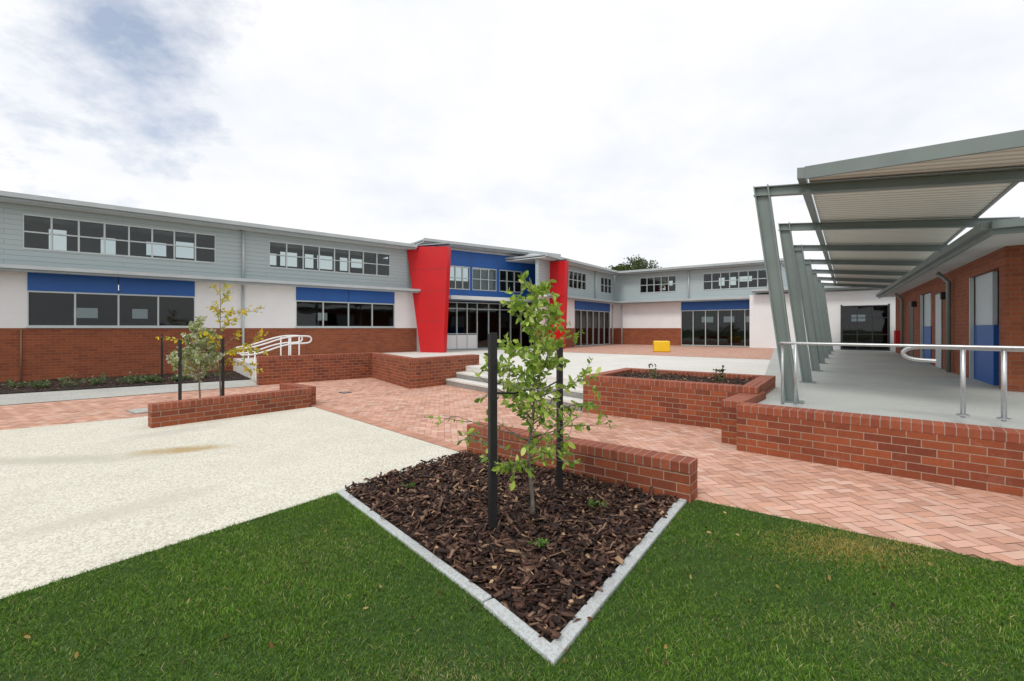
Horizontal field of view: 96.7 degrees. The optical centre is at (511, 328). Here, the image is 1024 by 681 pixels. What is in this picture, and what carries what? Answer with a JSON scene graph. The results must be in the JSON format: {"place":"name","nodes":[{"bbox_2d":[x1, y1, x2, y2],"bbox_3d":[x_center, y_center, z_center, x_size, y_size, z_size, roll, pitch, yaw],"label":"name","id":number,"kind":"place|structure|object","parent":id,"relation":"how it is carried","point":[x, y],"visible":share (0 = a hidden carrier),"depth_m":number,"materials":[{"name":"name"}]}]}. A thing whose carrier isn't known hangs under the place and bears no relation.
{"place":"outdoors","nodes":[
{"label":"outdoors","id":0,"kind":"place"},
{"bbox_2d":[0,380,258,404],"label":"concrete path","id":1,"kind":"structure","parent":0,"point":[18,398],"depth_m":11.23,"materials":[{"name":"concrete"}]},
{"bbox_2d":[0,199,408,257],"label":"roof soffit","id":2,"kind":"structure","parent":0,"point":[120,228],"depth_m":17.16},
{"bbox_2d":[0,196,416,248],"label":"roof fascia","id":3,"kind":"structure","parent":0,"point":[128,213],"depth_m":15.49,"materials":[{"name":"metal"}]},
{"bbox_2d":[0,190,416,247],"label":"roof gutter","id":4,"kind":"object","parent":3,"relation":"attached to","point":[97,205],"visible":1,"depth_m":15.46,"materials":[{"name":"metal"}]},
{"bbox_2d":[0,407,458,598],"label":"concrete apron","id":5,"kind":"object","parent":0,"point":[76,498],"visible":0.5,"depth_m":4.89,"materials":[{"name":"concrete"}]},
{"bbox_2d":[417,242,522,254],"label":"roof soffit","id":6,"kind":"structure","parent":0,"point":[420,243],"depth_m":23.85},
{"bbox_2d":[423,241,527,253],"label":"roof fascia","id":7,"kind":"structure","parent":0,"point":[478,248],"depth_m":23.51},
{"bbox_2d":[423,238,560,256],"bbox_3d":[-0.696,-4.238,24.122,8.500,0.135,0.090,0,0,-34],"label":"roof gutter","id":8,"kind":"object","parent":7,"relation":"attached to","point":[478,245],"visible":0.93,"depth_m":23.64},
{"bbox_2d":[449,301,531,304],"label":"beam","id":9,"kind":"structure","parent":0,"point":[478,302],"depth_m":24.38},
{"bbox_2d":[449,250,534,303],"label":"blue cladding","id":10,"kind":"structure","parent":9,"relation":"on","point":[476,260],"depth_m":24.52,"materials":[{"name":"metal"}]},
{"bbox_2d":[451,295,509,300],"bbox_3d":[-1.520,-1.490,22.752,3.400,0.180,0.027,0,0,-34],"label":"entry sign band","id":11,"kind":"object","parent":10,"relation":"attached to","point":[478,298],"visible":0.86,"depth_m":22.64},
{"bbox_2d":[449,265,521,292],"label":"window frames","id":12,"kind":"structure","parent":10,"relation":"attached to","point":[480,279],"depth_m":24.32,"materials":[{"name":"metal"}]},
{"bbox_2d":[473,269,492,289],"bbox_3d":[-1.626,-2.600,24.602,1.400,1.100,0.050,0,0,-34],"label":"window blind","id":13,"kind":"object","parent":12,"relation":"attached to","point":[476,276],"depth_m":24.59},
{"bbox_2d":[233,344,769,387],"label":"terrace","id":14,"kind":"structure","parent":0,"point":[579,362],"depth_m":14.82,"materials":[{"name":"concrete"}]},
{"bbox_2d":[0,328,416,381],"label":"brick base","id":15,"kind":"object","parent":14,"relation":"on","point":[52,353],"visible":0.67,"depth_m":15.07,"materials":[{"name":"brick"}]},
{"bbox_2d":[0,271,416,327],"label":"white wall","id":16,"kind":"structure","parent":15,"relation":"on","point":[277,304],"depth_m":17.03,"materials":[{"name":"paint"}]},
{"bbox_2d":[0,270,408,292],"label":"canopy","id":17,"kind":"object","parent":16,"relation":"attached to","point":[187,280],"visible":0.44,"depth_m":15.87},
{"bbox_2d":[0,268,418,292],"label":"canopy fascia","id":18,"kind":"structure","parent":17,"relation":"attached to","point":[79,273],"depth_m":15.49,"materials":[{"name":"metal"}]},
{"bbox_2d":[0,264,419,290],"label":"canopy gutter","id":19,"kind":"object","parent":18,"relation":"attached to","point":[164,275],"visible":1,"depth_m":15.43,"materials":[{"name":"metal"}]},
{"bbox_2d":[0,201,411,287],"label":"cladding","id":20,"kind":"structure","parent":16,"relation":"on","point":[228,253],"depth_m":16.33,"materials":[{"name":"metal"}]},
{"bbox_2d":[23,213,389,276],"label":"window frames","id":21,"kind":"structure","parent":20,"relation":"attached to","point":[174,245],"depth_m":15.79,"materials":[{"name":"metal"}]},
{"bbox_2d":[27,272,394,303],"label":"blue panels","id":22,"kind":"object","parent":16,"relation":"attached to","point":[68,283],"visible":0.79,"depth_m":15.28,"materials":[{"name":"metal"}]},
{"bbox_2d":[27,290,394,326],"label":"window frames","id":23,"kind":"structure","parent":16,"relation":"attached to","point":[75,293],"depth_m":15.46,"materials":[{"name":"metal"}]},
{"bbox_2d":[29,292,392,325],"bbox_3d":[-9.965,-0.580,17.320,11.640,1.040,0.003,0,0,-40],"label":"window glass","id":24,"kind":"object","parent":23,"relation":"attached to","point":[57,309],"visible":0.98,"depth_m":15.31,"materials":[{"name":"black"}]},
{"bbox_2d":[242,230,244,357],"bbox_3d":[-10.076,-1.050,17.062,0.089,5.300,0.102,0,0,-23],"label":"downpipe","id":25,"kind":"object","parent":16,"relation":"attached to","point":[243,286],"visible":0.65,"depth_m":17.02,"materials":[{"name":"metal"}]},
{"bbox_2d":[26,327,394,327],"bbox_3d":[-9.944,-0.020,17.295,11.740,0.040,0.150,0,0,-40],"label":"window sill","id":26,"kind":"structure","parent":15,"relation":"on","point":[186,327],"depth_m":15.45,"materials":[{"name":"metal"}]},
{"bbox_2d":[407,243,451,352],"bbox_3d":[-3.865,-1.375,21.123,2.233,4.990,0.360,0,0,20],"label":"red entry fin","id":27,"kind":"object","parent":14,"relation":"on","point":[429,268],"visible":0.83,"depth_m":20.89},
{"bbox_2d":[447,302,531,349],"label":"glass doors","id":28,"kind":"structure","parent":14,"relation":"on","point":[477,309],"depth_m":24.12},
{"bbox_2d":[447,335,476,348],"bbox_3d":[-2.595,0.715,23.644,1.740,0.730,0.030,0,0,-34],"label":"door panel","id":29,"kind":"structure","parent":28,"relation":"attached to","point":[461,341],"depth_m":23.61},
{"bbox_2d":[447,303,533,347],"bbox_3d":[-0.553,-0.125,25.069,6.760,2.410,0.003,0,0,-34],"label":"entry doors glass","id":30,"kind":"object","parent":28,"relation":"in","point":[493,325],"visible":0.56,"depth_m":24.48,"materials":[{"name":"glass"}]},
{"bbox_2d":[550,258,568,348],"bbox_3d":[2.275,-1.290,24.977,0.340,4.820,1.945,0,0,-45],"label":"red entry fin","id":31,"kind":"object","parent":14,"relation":"on","point":[559,271],"visible":0.47,"depth_m":24.45,"materials":[{"name":"paint"}]},
{"bbox_2d":[536,328,613,347],"bbox_3d":[4.183,0.600,27.972,0.200,1.200,9.600,0,0,37],"label":"brick base","id":32,"kind":"object","parent":14,"relation":"on","point":[570,342],"visible":0.32,"depth_m":26.91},
{"bbox_2d":[536,297,613,327],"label":"white wall","id":33,"kind":"structure","parent":32,"relation":"on","point":[571,311],"depth_m":26.82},
{"bbox_2d":[535,258,613,300],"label":"cladding","id":34,"kind":"structure","parent":33,"relation":"on","point":[542,269],"depth_m":28.23,"materials":[{"name":"metal"}]},
{"bbox_2d":[568,270,611,293],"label":"window frames","id":35,"kind":"structure","parent":34,"relation":"attached to","point":[581,281],"depth_m":27.95,"materials":[{"name":"metal"}]},
{"bbox_2d":[569,271,610,292],"bbox_3d":[4.901,-2.875,28.872,0.003,1.010,6.460,0,0,37],"label":"window glass","id":36,"kind":"object","parent":35,"relation":"attached to","point":[583,283],"visible":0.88,"depth_m":28.14,"materials":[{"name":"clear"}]},
{"bbox_2d":[575,300,609,311],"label":"blue panels","id":37,"kind":"object","parent":33,"relation":"attached to","point":[585,305],"visible":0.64,"depth_m":29.04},
{"bbox_2d":[575,309,609,345],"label":"glass doors frames","id":38,"kind":"structure","parent":14,"relation":"on","point":[592,327],"depth_m":29.20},
{"bbox_2d":[575,310,608,345],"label":"glass doors","id":39,"kind":"structure","parent":38,"relation":"in","point":[601,325],"depth_m":29.46,"materials":[{"name":"glass"}]},
{"bbox_2d":[614,328,681,345],"bbox_3d":[11.234,0.600,28.900,10.200,1.200,0.200,0,0,37],"label":"brick base","id":40,"kind":"object","parent":14,"relation":"on","point":[640,336],"visible":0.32,"depth_m":30.39,"materials":[{"name":"brick"}]},
{"bbox_2d":[614,302,680,327],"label":"white wall","id":41,"kind":"structure","parent":40,"relation":"on","point":[653,315],"depth_m":30.32,"materials":[{"name":"paint"}]},
{"bbox_2d":[614,263,781,300],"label":"cladding","id":42,"kind":"structure","parent":41,"relation":"on","point":[627,287],"depth_m":29.04,"materials":[{"name":"metal"}]},
{"bbox_2d":[640,269,767,292],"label":"window frames","id":43,"kind":"structure","parent":42,"relation":"attached to","point":[711,281],"depth_m":27.99,"materials":[{"name":"metal"}]},
{"bbox_2d":[681,300,749,310],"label":"blue panels","id":44,"kind":"object","parent":41,"relation":"attached to","point":[722,305],"visible":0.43,"depth_m":27.81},
{"bbox_2d":[681,309,749,346],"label":"glass doors frames","id":45,"kind":"structure","parent":14,"relation":"on","point":[718,327],"depth_m":27.86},
{"bbox_2d":[682,310,749,345],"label":"glass doors","id":46,"kind":"structure","parent":45,"relation":"in","point":[712,327],"depth_m":27.89,"materials":[{"name":"glass"}]},
{"bbox_2d":[753,130,1023,403],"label":"walkway canopy","id":47,"kind":"object","parent":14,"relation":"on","point":[887,219],"visible":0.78,"depth_m":7.45,"materials":[{"name":"metal"}]},
{"bbox_2d":[842,305,887,349],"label":"glass doors frames","id":48,"kind":"structure","parent":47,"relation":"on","point":[872,334],"depth_m":22.91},
{"bbox_2d":[843,306,886,348],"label":"glass doors","id":49,"kind":"structure","parent":48,"relation":"in","point":[864,324],"depth_m":23.04,"materials":[{"name":"glass"}]},
{"bbox_2d":[779,342,1023,404],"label":"steel handrail","id":50,"kind":"object","parent":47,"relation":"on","point":[782,344],"visible":1,"depth_m":5.83,"materials":[{"name":"metal"}]},
{"bbox_2d":[878,227,1023,298],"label":"roof fascia","id":51,"kind":"structure","parent":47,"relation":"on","point":[984,236],"depth_m":8.11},
{"bbox_2d":[876,217,1023,296],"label":"gutter","id":52,"kind":"object","parent":51,"relation":"on","point":[978,230],"visible":1,"depth_m":8.01,"materials":[{"name":"grey paint"}]},
{"bbox_2d":[896,245,1023,391],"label":"brick wall","id":53,"kind":"structure","parent":14,"relation":"on","point":[1006,263],"depth_m":9.51,"materials":[{"name":"brick"}]},
{"bbox_2d":[894,272,950,371],"bbox_3d":[13.261,-0.166,14.947,0.296,2.531,8.598,0,0,35],"label":"downpipe","id":54,"kind":"object","parent":53,"relation":"attached to","point":[948,315],"visible":0.93,"depth_m":11.39,"materials":[{"name":"metal"}]},
{"bbox_2d":[909,292,941,368],"bbox_3d":[13.452,0.055,14.815,0.112,2.110,5.900,0,0,35],"label":"door frame","id":55,"kind":"object","parent":53,"relation":"in","point":[911,327],"visible":0.36,"depth_m":16.64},
{"bbox_2d":[935,294,940,367],"bbox_3d":[12.008,0.075,12.774,0.070,2.050,0.780,0,0,35],"label":"door leaf","id":56,"kind":"object","parent":55,"relation":"in","point":[938,328],"visible":0.71,"depth_m":12.75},
{"bbox_2d":[920,277,973,378],"bbox_3d":[11.914,0.000,12.624,0.065,2.220,6.386,0,0,35],"label":"door trim","id":57,"kind":"structure","parent":53,"relation":"attached to","point":[971,326],"depth_m":10.01,"materials":[{"name":"metal"}]},
{"bbox_2d":[923,325,998,385],"bbox_3d":[11.591,0.525,12.002,0.100,1.170,7.775,0,0,35],"label":"blue door","id":58,"kind":"structure","parent":53,"relation":"attached to","point":[986,366],"depth_m":9.33,"materials":[{"name":"paint"}]},
{"bbox_2d":[924,271,997,325],"bbox_3d":[11.641,-0.589,12.065,0.070,1.053,7.615,0,0,35],"label":"grey screen","id":59,"kind":"object","parent":53,"relation":"attached to","point":[986,298],"visible":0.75,"depth_m":9.40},
{"bbox_2d":[0,491,1023,680],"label":"lawn","id":60,"kind":"structure","parent":0,"point":[449,654],"depth_m":2.46,"materials":[{"name":"plant"}]},
{"bbox_2d":[23,511,995,664],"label":"fallen leaves","id":61,"kind":"object","parent":60,"relation":"on","point":[412,616],"visible":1,"depth_m":2.56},
{"bbox_2d":[0,378,1023,565],"bbox_3d":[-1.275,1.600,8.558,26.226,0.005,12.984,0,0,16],"label":"clay paving","id":62,"kind":"structure","parent":0,"point":[806,508],"depth_m":5.11,"materials":[{"name":"brick"}]},
{"bbox_2d":[0,371,249,393],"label":"garden bed","id":63,"kind":"object","parent":62,"relation":"on","point":[27,388],"visible":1,"depth_m":12.90,"materials":[{"name":"wood"}]},
{"bbox_2d":[178,340,181,399],"bbox_3d":[-6.420,0.920,8.800,0.050,1.399,0.050,0,0,-24],"label":"tree stake","id":64,"kind":"object","parent":62,"relation":"on","point":[180,370],"visible":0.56,"depth_m":8.78,"materials":[{"name":"black paint"}]},
{"bbox_2d":[166,315,236,397],"bbox_3d":[-6.342,0.673,9.187,1.079,1.860,1.133,0,0,0],"label":"young tree","id":65,"kind":"object","parent":62,"relation":"on","point":[192,352],"visible":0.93,"depth_m":9.16,"materials":[{"name":"green plant"}]},
{"bbox_2d":[155,281,267,395],"bbox_3d":[-6.031,0.300,9.554,2.009,2.601,1.286,0,0,0],"label":"young tree","id":66,"kind":"object","parent":62,"relation":"on","point":[227,323],"visible":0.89,"depth_m":9.58,"materials":[{"name":"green plant"}]},
{"bbox_2d":[221,338,224,395],"bbox_3d":[-5.970,0.910,9.400,0.050,1.419,0.050,0,0,-24],"label":"tree stake","id":67,"kind":"object","parent":62,"relation":"on","point":[222,368],"visible":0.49,"depth_m":9.38,"materials":[{"name":"black paint"}]},
{"bbox_2d":[148,388,315,427],"bbox_3d":[-5.284,1.484,8.660,1.300,0.332,2.818,0,0,37],"label":"brickwork","id":68,"kind":"object","parent":62,"relation":"on","point":[171,417],"visible":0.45,"depth_m":8.06,"materials":[{"name":"red brick"}]},
{"bbox_2d":[148,383,315,410],"bbox_3d":[-5.284,1.269,8.660,1.307,0.102,2.825,0,0,37],"label":"coping","id":69,"kind":"object","parent":68,"relation":"on","point":[293,389],"visible":1,"depth_m":8.20,"materials":[{"name":"brick"}]},
{"bbox_2d":[234,335,302,362],"bbox_3d":[-8.000,0.915,15.003,2.080,1.370,0.048,0,0,-39],"label":"ramp handrail","id":70,"kind":"object","parent":62,"relation":"on","point":[281,343],"visible":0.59,"depth_m":15.14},
{"bbox_2d":[239,335,311,380],"bbox_3d":[-7.309,0.915,14.149,2.080,1.370,0.048,0,0,-39],"label":"ramp handrail","id":71,"kind":"object","parent":62,"relation":"on","point":[288,344],"visible":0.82,"depth_m":14.25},
{"bbox_2d":[256,356,371,385],"bbox_3d":[-5.782,1.275,13.859,3.498,0.750,0.230,0,0,-39],"label":"brickwork","id":72,"kind":"object","parent":62,"relation":"on","point":[304,370],"visible":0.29,"depth_m":13.57,"materials":[{"name":"red brick"}]},
{"bbox_2d":[256,352,377,359],"bbox_3d":[-5.782,0.850,13.859,3.504,0.100,0.238,0,0,-39],"label":"coping","id":73,"kind":"object","parent":72,"relation":"on","point":[309,356],"visible":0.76,"depth_m":13.58,"materials":[{"name":"brick"}]},
{"bbox_2d":[317,406,466,451],"bbox_3d":[-2.211,1.590,7.542,0.200,0.001,4.711,0,0,-45],"label":"paver edging","id":74,"kind":"object","parent":62,"relation":"on","point":[439,442],"visible":0.97,"depth_m":7.07,"materials":[{"name":"brick"}]},
{"bbox_2d":[372,356,417,388],"bbox_3d":[-3.521,1.275,13.421,0.230,0.750,3.331,0,0,-34],"label":"brickwork","id":75,"kind":"object","parent":62,"relation":"on","point":[400,373],"visible":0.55,"depth_m":12.81,"materials":[{"name":"red brick"}]},
{"bbox_2d":[372,353,417,361],"bbox_3d":[-3.521,0.850,13.421,0.238,0.100,3.337,0,0,-34],"label":"coping","id":76,"kind":"object","parent":75,"relation":"on","point":[398,357],"visible":1,"depth_m":12.87,"materials":[{"name":"brick"}]},
{"bbox_2d":[337,489,491,603],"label":"garden kerb","id":77,"kind":"structure","parent":62,"relation":"on","point":[479,594],"depth_m":3.17,"materials":[{"name":"concrete"}]},
{"bbox_2d":[418,358,478,387],"bbox_3d":[-1.889,1.280,13.120,0.360,0.740,2.351,0,0,40],"label":"brickwork","id":78,"kind":"object","parent":62,"relation":"on","point":[434,373],"visible":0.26,"depth_m":12.68,"materials":[{"name":"red brick"}]},
{"bbox_2d":[418,354,478,361],"bbox_3d":[-1.889,0.860,13.120,0.368,0.100,2.357,0,0,40],"label":"coping","id":79,"kind":"object","parent":78,"relation":"on","point":[442,358],"visible":0.76,"depth_m":12.98,"materials":[{"name":"brick"}]},
{"bbox_2d":[345,450,679,642],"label":"bark mulch","id":80,"kind":"object","parent":62,"relation":"on","point":[521,552],"visible":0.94,"depth_m":3.61,"materials":[{"name":"wood"}]},
{"bbox_2d":[488,333,496,532],"bbox_3d":[-0.150,0.828,3.520,0.058,1.584,0.058,0,0,-24],"label":"tree stake","id":81,"kind":"object","parent":80,"relation":"on","point":[492,428],"visible":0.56,"depth_m":3.50,"materials":[{"name":"black paint"}]},
{"bbox_2d":[424,270,617,519],"bbox_3d":[0.085,0.561,3.759,1.603,2.079,0.895,0,0,0],"label":"young pear tree","id":82,"kind":"object","parent":80,"relation":"on","point":[535,364],"visible":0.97,"depth_m":3.68,"materials":[{"name":"green plant"}]},
{"bbox_2d":[556,345,562,492],"bbox_3d":[0.460,0.890,4.390,0.050,1.459,0.050,0,0,-24],"label":"tree stake","id":83,"kind":"object","parent":80,"relation":"on","point":[559,464],"visible":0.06,"depth_m":4.37,"materials":[{"name":"black paint"}]},
{"bbox_2d":[446,365,582,411],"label":"concrete steps","id":84,"kind":"structure","parent":62,"relation":"on","point":[465,379],"depth_m":11.39,"materials":[{"name":"concrete"}]},
{"bbox_2d":[467,433,696,502],"bbox_3d":[0.591,1.490,5.061,2.762,0.320,0.230,0,0,37],"label":"brickwork","id":85,"kind":"object","parent":62,"relation":"on","point":[672,483],"visible":0.35,"depth_m":4.55,"materials":[{"name":"red brick"}]},
{"bbox_2d":[467,422,697,473],"bbox_3d":[0.591,1.280,5.061,2.768,0.100,0.238,0,0,37],"label":"coping","id":86,"kind":"object","parent":85,"relation":"on","point":[666,461],"visible":0.8,"depth_m":4.61,"materials":[{"name":"brick"}]},
{"bbox_2d":[483,498,686,666],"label":"garden kerb","id":87,"kind":"structure","parent":62,"relation":"on","point":[553,651],"depth_m":2.52,"materials":[{"name":"concrete"}]},
{"bbox_2d":[583,368,775,428],"bbox_3d":[3.154,1.272,8.607,2.956,0.756,2.088,0,0,37],"label":"brick planter","id":88,"kind":"object","parent":62,"relation":"on","point":[690,403],"visible":0.77,"depth_m":7.84,"materials":[{"name":"brick"}]},
{"bbox_2d":[615,371,752,384],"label":"bark mulch","id":89,"kind":"object","parent":88,"relation":"in","point":[732,381],"visible":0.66,"depth_m":8.70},
{"bbox_2d":[721,398,765,444],"bbox_3d":[3.459,1.375,6.756,0.270,0.550,1.329,0,0,41],"label":"brickwork","id":90,"kind":"object","parent":62,"relation":"on","point":[728,425],"visible":0.26,"depth_m":6.28,"materials":[{"name":"red brick"}]},
{"bbox_2d":[721,391,765,407],"bbox_3d":[3.459,1.050,6.756,0.278,0.100,1.335,0,0,41],"label":"coping","id":91,"kind":"object","parent":90,"relation":"on","point":[733,401],"visible":0.76,"depth_m":6.50,"materials":[{"name":"brick"}]},
{"bbox_2d":[737,412,1023,497],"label":"brickwork","id":92,"kind":"object","parent":62,"relation":"on","point":[989,466],"visible":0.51,"depth_m":4.94,"materials":[{"name":"red brick"}]},
{"bbox_2d":[736,402,1023,443],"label":"coping","id":93,"kind":"object","parent":92,"relation":"on","point":[1000,434],"visible":1,"depth_m":4.97,"materials":[{"name":"brick"}]},
{"bbox_2d":[0,0,1023,290],"label":"sky","id":94,"kind":"structure","parent":0,"point":[602,133],"materials":[{"name":"white"}]},
{"bbox_2d":[555,344,774,359],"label":"terrace paving","id":95,"kind":"structure","parent":0,"point":[728,352],"depth_m":21.68,"materials":[{"name":"concrete"}]},
{"bbox_2d":[653,341,669,351],"bbox_3d":[7.033,0.857,21.422,0.720,0.514,0.600,0,0,12],"label":"yellow seat block","id":96,"kind":"object","parent":95,"relation":"on","point":[661,346],"depth_m":21.13,"materials":[{"name":"paint"}]},
{"bbox_2d":[750,290,895,350],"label":"white wall","id":97,"kind":"structure","parent":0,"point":[762,333],"depth_m":23.88,"materials":[{"name":"paint"}]},
{"bbox_2d":[758,348,1023,429],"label":"walkway slab","id":98,"kind":"structure","parent":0,"point":[921,401],"depth_m":7.99,"materials":[{"name":"concrete"}]},
{"bbox_2d":[901,347,1023,421],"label":"steel handrail","id":99,"kind":"object","parent":98,"relation":"on","point":[963,414],"visible":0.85,"depth_m":5.18,"materials":[{"name":"metal"}]},
{"bbox_2d":[883,233,1023,296],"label":"roof soffit","id":100,"kind":"structure","parent":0,"point":[993,243],"depth_m":9.23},
{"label":"lower canopy","id":101,"kind":"object","parent":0,"visible":0},
{"bbox_2d":[619,299,749,303],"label":"canopy fascia","id":102,"kind":"structure","parent":101,"relation":"attached to","point":[685,301],"depth_m":28.29,"materials":[{"name":"metal"}]},
{"bbox_2d":[620,297,749,302],"bbox_3d":[10.874,-1.756,28.246,10.000,0.105,0.080,0,0,37],"label":"canopy gutter","id":103,"kind":"object","parent":102,"relation":"attached to","point":[686,299],"visible":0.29,"depth_m":28.23,"materials":[{"name":"metal"}]},
{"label":"upper floor","id":104,"kind":"structure","parent":0,"visible":0},
{"bbox_2d":[25,222,385,274],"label":"back wall","id":105,"kind":"structure","parent":104,"relation":"on","point":[41,241],"depth_m":17.64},
{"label":"upper floor","id":106,"kind":"structure","parent":0,"visible":0},
{"bbox_2d":[491,270,519,291],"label":"back wall","id":107,"kind":"structure","parent":106,"relation":"on","point":[503,283],"depth_m":27.13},
{"bbox_2d":[506,256,612,274],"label":"roof soffit","id":108,"kind":"structure","parent":107,"relation":"on","point":[529,260],"depth_m":25.16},
{"bbox_2d":[545,253,618,272],"bbox_3d":[4.514,-3.800,27.253,0.090,0.135,9.240,0,0,37],"label":"roof gutter","id":109,"kind":"object","parent":108,"relation":"on","point":[577,262],"visible":1,"depth_m":26.56,"materials":[{"name":"metal"}]},
{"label":"upper floor","id":110,"kind":"structure","parent":0,"visible":0},
{"bbox_2d":[641,271,766,292],"bbox_3d":[13.080,-2.680,31.390,10.200,1.960,0.200,0,0,37],"label":"window","id":111,"kind":"structure","parent":110,"relation":"on","point":[752,283],"depth_m":30.69,"materials":[{"name":"glass"}]},
{"bbox_2d":[619,262,784,278],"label":"roof soffit","id":112,"kind":"structure","parent":111,"relation":"on","point":[703,268],"depth_m":29.13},
{"bbox_2d":[612,261,783,274],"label":"roof fascia","id":113,"kind":"structure","parent":112,"relation":"attached to","point":[693,268],"depth_m":28.06,"materials":[{"name":"metal"}]},
{"bbox_2d":[619,258,783,272],"bbox_3d":[10.965,-3.804,28.234,10.240,0.135,0.090,0,0,37],"label":"roof gutter","id":114,"kind":"object","parent":113,"relation":"attached to","point":[707,265],"visible":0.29,"depth_m":27.92,"materials":[{"name":"metal"}]},
{"label":"ground","id":115,"kind":"structure","parent":0,"visible":0},
{"bbox_2d":[605,254,665,289],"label":"background tree","id":116,"kind":"object","parent":115,"relation":"on","point":[637,265],"visible":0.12,"depth_m":44.60,"materials":[{"name":"green plant"}]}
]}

